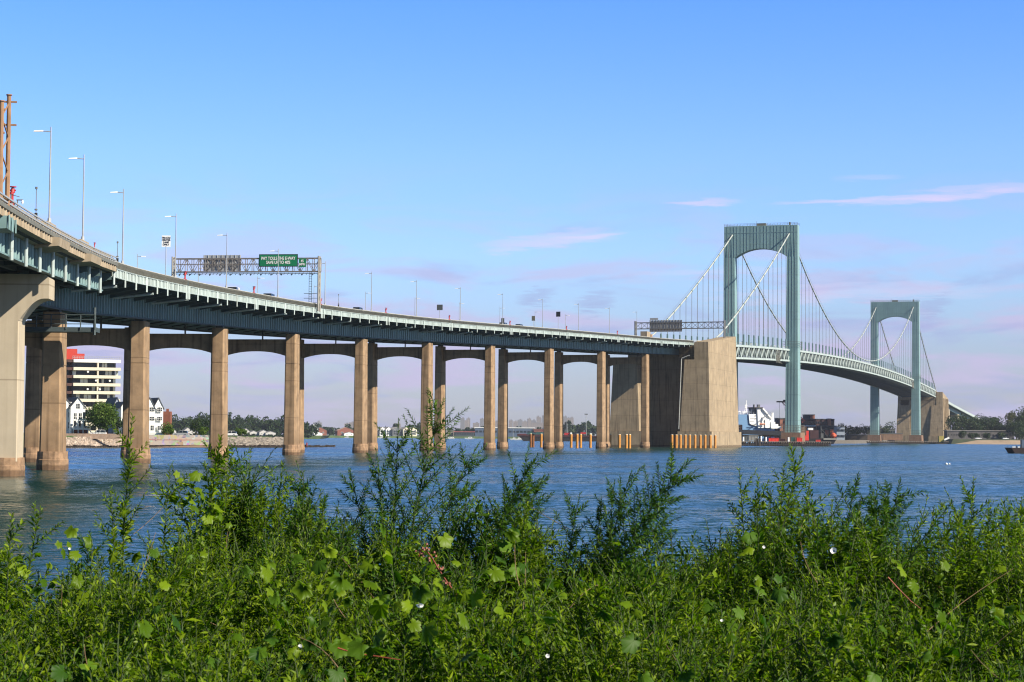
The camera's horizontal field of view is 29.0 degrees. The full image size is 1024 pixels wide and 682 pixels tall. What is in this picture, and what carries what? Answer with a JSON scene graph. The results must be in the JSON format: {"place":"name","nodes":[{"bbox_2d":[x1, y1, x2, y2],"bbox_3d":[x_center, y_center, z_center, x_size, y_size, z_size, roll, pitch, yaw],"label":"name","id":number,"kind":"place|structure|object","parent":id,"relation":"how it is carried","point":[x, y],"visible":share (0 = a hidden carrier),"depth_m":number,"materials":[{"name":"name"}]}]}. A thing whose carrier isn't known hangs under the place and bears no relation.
{"place":"outdoors","nodes":[
{"label":"outdoors","id":0,"kind":"place"},
{"bbox_2d":[66,349,120,433],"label":"apartment building","id":1,"kind":"structure","parent":0,"point":[80,380],"depth_m":700.29,"materials":[{"name":"concrete"}]},
{"bbox_2d":[23,436,266,446],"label":"peninsula","id":2,"kind":"object","parent":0,"point":[228,436],"visible":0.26,"depth_m":621.96,"materials":[{"name":"beige stone"}]},
{"bbox_2d":[68,397,91,433],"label":"house","id":3,"kind":"structure","parent":2,"relation":"on","point":[77,408],"depth_m":610.33,"materials":[{"name":"white paint"}]},
{"bbox_2d":[66,433,121,438],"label":"retaining wall","id":4,"kind":"structure","parent":2,"relation":"on","point":[104,436],"depth_m":565.02,"materials":[{"name":"stone"}]},
{"bbox_2d":[84,401,119,429],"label":"tree","id":5,"kind":"object","parent":2,"relation":"on","point":[102,416],"visible":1,"depth_m":603.70,"materials":[{"name":"green plant"}]},
{"bbox_2d":[66,436,150,446],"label":"shore rocks","id":6,"kind":"object","parent":2,"relation":"on","point":[72,441],"visible":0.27,"depth_m":563.62,"materials":[{"name":"beige stone"}]},
{"bbox_2d":[228,436,283,445],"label":"shore rocks","id":7,"kind":"object","parent":2,"relation":"on","point":[240,440],"visible":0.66,"depth_m":613.60,"materials":[{"name":"beige stone"}]},
{"bbox_2d":[149,397,163,431],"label":"house","id":8,"kind":"structure","parent":0,"point":[156,408],"depth_m":622.15,"materials":[{"name":"white paint"}]},
{"bbox_2d":[160,445,207,446],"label":"mud beach","id":9,"kind":"structure","parent":0,"point":[185,446],"depth_m":592.57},
{"bbox_2d":[149,435,208,444],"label":"sea wall","id":10,"kind":"structure","parent":9,"relation":"on","point":[176,439],"depth_m":592.92,"materials":[{"name":"beige stone"}]},
{"bbox_2d":[281,434,519,438],"bbox_3d":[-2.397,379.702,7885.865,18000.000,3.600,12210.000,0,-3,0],"label":"shore","id":11,"kind":"structure","parent":0,"point":[328,436],"depth_m":2584.02,"materials":[{"name":"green plant"}]},
{"bbox_2d":[172,412,319,437],"bbox_3d":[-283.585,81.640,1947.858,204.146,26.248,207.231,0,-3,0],"label":"wooded shore","id":12,"kind":"structure","parent":11,"relation":"on","point":[248,421],"depth_m":1880.78,"materials":[{"name":"green plant"}]},
{"bbox_2d":[317,420,595,435],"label":"wood","id":13,"kind":"object","parent":11,"relation":"on","point":[587,427],"visible":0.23,"depth_m":2723.72,"materials":[{"name":"green plant"}]},
{"bbox_2d":[474,427,533,436],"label":"hall","id":14,"kind":"structure","parent":11,"relation":"on","point":[512,431],"depth_m":2757.00,"materials":[{"name":"white paint"}]},
{"bbox_2d":[0,438,1023,619],"bbox_3d":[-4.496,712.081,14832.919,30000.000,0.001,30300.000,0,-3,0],"label":"water","id":15,"kind":"structure","parent":0,"point":[72,495],"depth_m":174.65,"materials":[{"name":"teal liquid"}]},
{"bbox_2d":[0,272,54,476],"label":"hammerhead pier","id":16,"kind":"structure","parent":15,"relation":"in","point":[23,297],"depth_m":186.66,"materials":[{"name":"concrete"}]},
{"bbox_2d":[0,192,693,354],"bbox_3d":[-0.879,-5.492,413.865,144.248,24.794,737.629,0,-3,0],"label":"approach viaduct","id":17,"kind":"object","parent":16,"relation":"on","point":[86,277],"visible":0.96,"depth_m":326.08,"materials":[{"name":"concrete"}]},
{"bbox_2d":[0,94,19,232],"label":"lattice gantry","id":18,"kind":"object","parent":17,"relation":"on","point":[7,223],"visible":0.98,"depth_m":153.17,"materials":[{"name":"metal"}]},
{"bbox_2d":[171,254,321,311],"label":"sign gantry","id":19,"kind":"object","parent":17,"relation":"on","point":[213,264],"visible":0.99,"depth_m":388.74,"materials":[{"name":"metal"}]},
{"bbox_2d":[25,310,68,469],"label":"bridge pier","id":20,"kind":"structure","parent":15,"relation":"in","point":[52,453],"depth_m":218.59,"materials":[{"name":"concrete"}]},
{"bbox_2d":[25,307,99,334],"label":"maintenance platform","id":21,"kind":"structure","parent":20,"relation":"attached to","point":[94,329],"depth_m":215.35,"materials":[{"name":"metal"}]},
{"bbox_2d":[23,316,150,462],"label":"bridge pier","id":22,"kind":"structure","parent":15,"relation":"in","point":[134,339],"depth_m":276.51,"materials":[{"name":"concrete"}]},
{"bbox_2d":[120,324,228,457],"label":"bridge pier","id":23,"kind":"structure","parent":15,"relation":"in","point":[215,343],"depth_m":334.80,"materials":[{"name":"concrete"}]},
{"bbox_2d":[208,331,299,454],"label":"bridge pier","id":24,"kind":"structure","parent":15,"relation":"in","point":[288,347],"depth_m":392.00,"materials":[{"name":"concrete"}]},
{"bbox_2d":[299,336,367,452],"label":"bridge pier","id":25,"kind":"structure","parent":15,"relation":"in","point":[357,350],"depth_m":450.04,"materials":[{"name":"concrete"}]},
{"bbox_2d":[367,341,433,450],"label":"bridge pier","id":26,"kind":"structure","parent":15,"relation":"in","point":[423,353],"depth_m":508.04,"materials":[{"name":"concrete"}]},
{"bbox_2d":[433,344,495,449],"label":"bridge pier","id":27,"kind":"structure","parent":15,"relation":"in","point":[443,355],"depth_m":563.57,"materials":[{"name":"concrete"}]},
{"bbox_2d":[497,347,554,448],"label":"bridge pier","id":28,"kind":"structure","parent":15,"relation":"in","point":[506,357],"depth_m":619.59,"materials":[{"name":"concrete"}]},
{"bbox_2d":[517,422,595,440],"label":"work barge","id":29,"kind":"object","parent":15,"relation":"on","point":[526,437],"visible":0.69,"depth_m":1557.89,"materials":[{"name":"red paint"}]},
{"bbox_2d":[554,351,605,447],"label":"bridge pier","id":30,"kind":"structure","parent":15,"relation":"in","point":[598,359],"depth_m":674.59,"materials":[{"name":"concrete"}]},
{"bbox_2d":[606,354,649,447],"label":"bridge pier","id":31,"kind":"structure","parent":15,"relation":"in","point":[642,361],"depth_m":727.60,"materials":[{"name":"concrete"}]},
{"bbox_2d":[610,337,740,447],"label":"anchorage","id":32,"kind":"object","parent":15,"relation":"in","point":[692,390],"visible":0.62,"depth_m":771.22,"materials":[{"name":"concrete"}]},
{"bbox_2d":[634,318,725,337],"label":"sign gantry","id":33,"kind":"object","parent":32,"relation":"on","point":[656,324],"visible":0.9,"depth_m":809.04,"materials":[{"name":"metal"}]},
{"bbox_2d":[738,400,780,442],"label":"ship","id":34,"kind":"object","parent":15,"relation":"on","point":[758,417],"visible":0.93,"depth_m":1417.75,"materials":[{"name":"white paint"}]},
{"bbox_2d":[739,430,782,442],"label":"pier shed","id":35,"kind":"structure","parent":15,"relation":"in","point":[764,433],"depth_m":1008.99,"materials":[{"name":"grey metal"}]},
{"bbox_2d":[723,222,804,442],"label":"suspension tower","id":36,"kind":"structure","parent":15,"relation":"in","point":[749,238],"depth_m":976.49,"materials":[{"name":"metal"}]},
{"bbox_2d":[652,233,936,396],"bbox_3d":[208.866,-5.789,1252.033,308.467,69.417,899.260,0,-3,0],"label":"suspended bridge","id":37,"kind":"structure","parent":36,"relation":"hanging from","point":[881,377],"depth_m":1109.18,"materials":[{"name":"metal"}]},
{"bbox_2d":[741,441,830,445],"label":"dock","id":38,"kind":"object","parent":15,"relation":"in","point":[786,443],"visible":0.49,"depth_m":953.52,"materials":[{"name":"concrete"}]},
{"bbox_2d":[805,428,836,443],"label":"tug","id":39,"kind":"object","parent":15,"relation":"on","point":[813,435],"visible":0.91,"depth_m":1298.72,"materials":[{"name":"red paint"}]},
{"bbox_2d":[867,299,923,442],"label":"suspension tower","id":40,"kind":"structure","parent":15,"relation":"in","point":[889,309],"depth_m":1518.99,"materials":[{"name":"metal"}]},
{"bbox_2d":[866,441,948,443],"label":"dock","id":41,"kind":"object","parent":15,"relation":"in","point":[899,442],"visible":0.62,"depth_m":1482.99,"materials":[{"name":"concrete"}]},
{"bbox_2d":[895,390,948,442],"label":"anchorage","id":42,"kind":"object","parent":15,"relation":"in","point":[934,413],"visible":0.63,"depth_m":1679.42,"materials":[{"name":"concrete"}]},
{"bbox_2d":[0,0,1023,438],"label":"sky","id":43,"kind":"structure","parent":0,"point":[595,155],"materials":[{"name":"blue"}]},
{"bbox_2d":[939,439,1020,443],"bbox_3d":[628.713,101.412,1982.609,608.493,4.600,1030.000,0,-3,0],"label":"shoreline","id":44,"kind":"structure","parent":0,"point":[954,441],"depth_m":1475.23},
{"bbox_2d":[944,415,970,429],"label":"tree","id":45,"kind":"object","parent":44,"relation":"on","point":[954,424],"visible":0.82,"depth_m":1616.37,"materials":[{"name":"green plant"}]},
{"bbox_2d":[949,402,979,429],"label":"approach viaduct","id":46,"kind":"object","parent":44,"relation":"on","point":[954,410],"visible":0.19,"depth_m":1855.42,"materials":[{"name":"concrete"}]},
{"bbox_2d":[943,430,1013,438],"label":"fort wall","id":47,"kind":"structure","parent":44,"relation":"on","point":[952,434],"depth_m":1598.30,"materials":[{"name":"stone"}]},
{"bbox_2d":[958,440,1019,443],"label":"beach","id":48,"kind":"structure","parent":0,"point":[995,442],"depth_m":1455.79,"materials":[{"name":"beige sand"}]},
{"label":"bank","id":49,"kind":"structure","parent":0,"visible":0},
{"bbox_2d":[0,506,1022,681],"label":"broadleaf weeds","id":50,"kind":"object","parent":49,"relation":"on","point":[857,665],"visible":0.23,"depth_m":6.74,"materials":[{"name":"green plant"}]},
{"bbox_2d":[334,467,386,604],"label":"weed plant","id":51,"kind":"object","parent":50,"relation":"on","point":[362,501],"visible":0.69,"depth_m":9.50,"materials":[{"name":"green plant"}]},
{"bbox_2d":[367,418,430,538],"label":"weed plant","id":52,"kind":"object","parent":50,"relation":"on","point":[404,442],"visible":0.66,"depth_m":9.54,"materials":[{"name":"green plant"}]},
{"bbox_2d":[459,443,558,608],"bbox_3d":[-0.030,0.861,9.223,0.485,0.778,0.196,-1,-3,19],"label":"weed plant","id":53,"kind":"object","parent":50,"relation":"on","point":[515,499],"visible":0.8,"depth_m":9.21,"materials":[{"name":"green plant"}]},
{"bbox_2d":[549,489,594,600],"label":"weed plant","id":54,"kind":"object","parent":50,"relation":"on","point":[574,513],"visible":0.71,"depth_m":9.43,"materials":[{"name":"green plant"}]},
{"bbox_2d":[572,496,618,583],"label":"weed plant","id":55,"kind":"object","parent":50,"relation":"on","point":[598,517],"visible":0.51,"depth_m":9.51,"materials":[{"name":"green plant"}]},
{"bbox_2d":[758,443,822,586],"bbox_3d":[1.281,0.830,9.139,0.241,0.720,0.261,1,-3,-20],"label":"weed plant","id":56,"kind":"object","parent":50,"relation":"on","point":[792,487],"visible":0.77,"depth_m":9.14,"materials":[{"name":"green plant"}]},
{"bbox_2d":[768,472,833,578],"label":"weed plant","id":57,"kind":"object","parent":50,"relation":"on","point":[803,522],"visible":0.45,"depth_m":9.56,"materials":[{"name":"green plant"}]},
{"bbox_2d":[0,470,1023,681],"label":"weeds","id":58,"kind":"object","parent":49,"relation":"on","point":[632,660],"visible":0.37,"depth_m":6.77,"materials":[{"name":"green plant"}]},
{"bbox_2d":[0,512,29,646],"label":"weed plant","id":59,"kind":"object","parent":58,"relation":"on","point":[8,563],"visible":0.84,"depth_m":7.39,"materials":[{"name":"green plant"}]},
{"bbox_2d":[0,501,66,652],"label":"weed plant","id":60,"kind":"object","parent":58,"relation":"on","point":[34,536],"visible":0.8,"depth_m":8.08,"materials":[{"name":"green plant"}]},
{"bbox_2d":[64,529,105,616],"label":"weed plant","id":61,"kind":"object","parent":58,"relation":"on","point":[80,541],"visible":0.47,"depth_m":8.60,"materials":[{"name":"green plant"}]},
{"bbox_2d":[81,489,133,589],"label":"weed plant","id":62,"kind":"object","parent":58,"relation":"on","point":[113,534],"visible":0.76,"depth_m":9.14,"materials":[{"name":"green plant"}]},
{"bbox_2d":[92,412,153,595],"bbox_3d":[-1.829,0.785,9.398,0.316,0.905,0.169,-1,-3,20],"label":"weed plant","id":63,"kind":"object","parent":58,"relation":"on","point":[128,475],"visible":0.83,"depth_m":9.40,"materials":[{"name":"green plant"}]},
{"bbox_2d":[136,463,189,568],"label":"weed plant","id":64,"kind":"object","parent":58,"relation":"on","point":[166,508],"visible":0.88,"depth_m":9.52,"materials":[{"name":"green plant"}]},
{"bbox_2d":[164,471,209,579],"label":"weed plant","id":65,"kind":"object","parent":58,"relation":"on","point":[192,515],"visible":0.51,"depth_m":9.61,"materials":[{"name":"green plant"}]},
{"bbox_2d":[178,434,235,576],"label":"weed plant","id":66,"kind":"object","parent":58,"relation":"on","point":[214,473],"visible":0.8,"depth_m":9.21,"materials":[{"name":"green plant"}]},
{"bbox_2d":[186,443,253,565],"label":"weed plant","id":67,"kind":"object","parent":58,"relation":"on","point":[228,488],"visible":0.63,"depth_m":9.58,"materials":[{"name":"green plant"}]},
{"bbox_2d":[230,482,282,565],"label":"weed plant","id":68,"kind":"object","parent":58,"relation":"on","point":[261,504],"visible":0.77,"depth_m":9.27,"materials":[{"name":"green plant"}]},
{"bbox_2d":[245,461,300,554],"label":"weed plant","id":69,"kind":"object","parent":58,"relation":"on","point":[276,504],"visible":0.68,"depth_m":9.31,"materials":[{"name":"green plant"}]},
{"bbox_2d":[265,470,317,553],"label":"weed plant","id":70,"kind":"object","parent":58,"relation":"on","point":[299,495],"visible":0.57,"depth_m":9.48,"materials":[{"name":"green plant"}]},
{"bbox_2d":[308,488,336,553],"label":"weed plant","id":71,"kind":"object","parent":58,"relation":"on","point":[325,499],"visible":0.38,"depth_m":9.49,"materials":[{"name":"green plant"}]},
{"bbox_2d":[356,447,403,547],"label":"weed plant","id":72,"kind":"object","parent":58,"relation":"on","point":[375,472],"visible":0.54,"depth_m":9.69,"materials":[{"name":"green plant"}]},
{"bbox_2d":[363,387,470,579],"bbox_3d":[-0.440,0.760,9.365,0.480,1.095,0.329,-1,-3,24],"label":"weed plant","id":73,"kind":"object","parent":58,"relation":"on","point":[424,469],"visible":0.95,"depth_m":9.36,"materials":[{"name":"green plant"}]},
{"bbox_2d":[405,442,487,562],"bbox_3d":[-0.321,0.883,9.457,0.420,0.821,0.253,0,-3,0],"label":"weed plant","id":74,"kind":"object","parent":58,"relation":"on","point":[467,465],"visible":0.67,"depth_m":9.45,"materials":[{"name":"green plant"}]},
{"bbox_2d":[427,475,483,591],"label":"weed plant","id":75,"kind":"object","parent":58,"relation":"on","point":[452,513],"visible":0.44,"depth_m":9.57,"materials":[{"name":"green plant"}]},
{"bbox_2d":[473,476,536,566],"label":"weed plant","id":76,"kind":"object","parent":58,"relation":"on","point":[512,505],"visible":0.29,"depth_m":9.54,"materials":[{"name":"green plant"}]},
{"bbox_2d":[3,499,1023,681],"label":"dry stalks","id":77,"kind":"object","parent":58,"relation":"on","point":[570,606],"visible":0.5,"depth_m":7.46,"materials":[{"name":"plant"}]},
{"bbox_2d":[11,523,1023,681],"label":"vine leaves","id":78,"kind":"object","parent":58,"relation":"on","point":[357,648],"visible":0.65,"depth_m":6.37,"materials":[{"name":"green plant"}]},
{"bbox_2d":[497,473,554,560],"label":"weed plant","id":79,"kind":"object","parent":58,"relation":"on","point":[539,492],"visible":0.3,"depth_m":9.60,"materials":[{"name":"green plant"}]},
{"bbox_2d":[575,463,645,573],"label":"weed plant","id":80,"kind":"object","parent":58,"relation":"on","point":[617,502],"visible":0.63,"depth_m":9.47,"materials":[{"name":"green plant"}]},
{"bbox_2d":[603,481,683,581],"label":"weed plant","id":81,"kind":"object","parent":58,"relation":"on","point":[656,509],"visible":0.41,"depth_m":9.46,"materials":[{"name":"green plant"}]},
{"bbox_2d":[585,441,702,585],"bbox_3d":[0.611,0.907,9.210,0.572,0.890,0.252,0,-3,12],"label":"weed plant","id":82,"kind":"object","parent":58,"relation":"on","point":[674,480],"visible":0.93,"depth_m":9.22,"materials":[{"name":"green plant"}]},
{"bbox_2d":[611,517,677,572],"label":"weed plant","id":83,"kind":"object","parent":58,"relation":"on","point":[658,537],"visible":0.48,"depth_m":9.46,"materials":[{"name":"green plant"}]},
{"bbox_2d":[720,467,769,596],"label":"weed plant","id":84,"kind":"object","parent":58,"relation":"on","point":[744,491],"visible":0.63,"depth_m":9.21,"materials":[{"name":"green plant"}]},
{"bbox_2d":[727,473,781,593],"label":"weed plant","id":85,"kind":"object","parent":58,"relation":"on","point":[757,509],"visible":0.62,"depth_m":9.27,"materials":[{"name":"green plant"}]},
{"bbox_2d":[750,462,809,565],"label":"weed plant","id":86,"kind":"object","parent":58,"relation":"on","point":[779,491],"visible":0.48,"depth_m":9.29,"materials":[{"name":"green plant"}]},
{"bbox_2d":[851,480,901,571],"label":"weed plant","id":87,"kind":"object","parent":58,"relation":"on","point":[879,508],"visible":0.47,"depth_m":9.32,"materials":[{"name":"green plant"}]},
{"bbox_2d":[863,479,909,576],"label":"weed plant","id":88,"kind":"object","parent":58,"relation":"on","point":[888,490],"visible":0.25,"depth_m":9.46,"materials":[{"name":"green plant"}]},
{"bbox_2d":[917,499,985,616],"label":"weed plant","id":89,"kind":"object","parent":58,"relation":"on","point":[956,579],"visible":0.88,"depth_m":8.81,"materials":[{"name":"green plant"}]},
{"bbox_2d":[928,475,1000,622],"bbox_3d":[2.045,0.960,8.939,0.304,0.711,0.198,0,-3,0],"label":"weed plant","id":90,"kind":"object","parent":58,"relation":"on","point":[970,498],"visible":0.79,"depth_m":8.93,"materials":[{"name":"green plant"}]},
{"bbox_2d":[951,499,1017,610],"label":"weed plant","id":91,"kind":"object","parent":58,"relation":"on","point":[990,521],"visible":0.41,"depth_m":9.10,"materials":[{"name":"green plant"}]},
{"bbox_2d":[963,520,1023,596],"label":"weed plant","id":92,"kind":"object","parent":58,"relation":"on","point":[995,535],"visible":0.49,"depth_m":8.81,"materials":[{"name":"green plant"}]},
{"bbox_2d":[968,498,1023,594],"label":"weed plant","id":93,"kind":"object","parent":58,"relation":"on","point":[1019,523],"visible":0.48,"depth_m":8.99,"materials":[{"name":"green plant"}]},
{"bbox_2d":[996,496,1023,565],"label":"weed plant","id":94,"kind":"object","parent":58,"relation":"on","point":[1020,512],"visible":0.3,"depth_m":9.15,"materials":[{"name":"green plant"}]},
{"bbox_2d":[0,510,1023,681],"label":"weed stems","id":95,"kind":"object","parent":49,"relation":"on","point":[174,669],"visible":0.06,"depth_m":6.75,"materials":[{"name":"green plant"}]},
{"bbox_2d":[0,470,622,681],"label":"vine leaves","id":96,"kind":"object","parent":95,"relation":"attached to","point":[338,586],"visible":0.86,"depth_m":6.85,"materials":[{"name":"green plant"}]},
{"bbox_2d":[104,489,1016,681],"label":"vine leaves","id":97,"kind":"object","parent":95,"relation":"attached to","point":[146,628],"visible":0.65,"depth_m":7.08,"materials":[{"name":"green plant"}]},
{"bbox_2d":[22,438,1023,663],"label":"feathery weeds","id":98,"kind":"object","parent":49,"relation":"on","point":[761,540],"visible":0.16,"depth_m":9.14,"materials":[{"name":"green plant"}]},
{"bbox_2d":[581,480,630,566],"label":"weed plant","id":99,"kind":"object","parent":98,"relation":"on","point":[609,495],"visible":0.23,"depth_m":9.70,"materials":[{"name":"green plant"}]},
{"bbox_2d":[822,471,874,569],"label":"weed plant","id":100,"kind":"object","parent":98,"relation":"on","point":[853,495],"visible":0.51,"depth_m":9.26,"materials":[{"name":"green plant"}]},
{"bbox_2d":[849,477,927,598],"bbox_3d":[1.763,0.945,9.344,0.423,0.623,0.217,1,-3,-15],"label":"weed plant","id":101,"kind":"object","parent":98,"relation":"on","point":[887,510],"visible":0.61,"depth_m":9.36,"materials":[{"name":"green plant"}]},
{"bbox_2d":[901,501,955,607],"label":"weed plant","id":102,"kind":"object","parent":98,"relation":"on","point":[924,573],"visible":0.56,"depth_m":9.20,"materials":[{"name":"green plant"}]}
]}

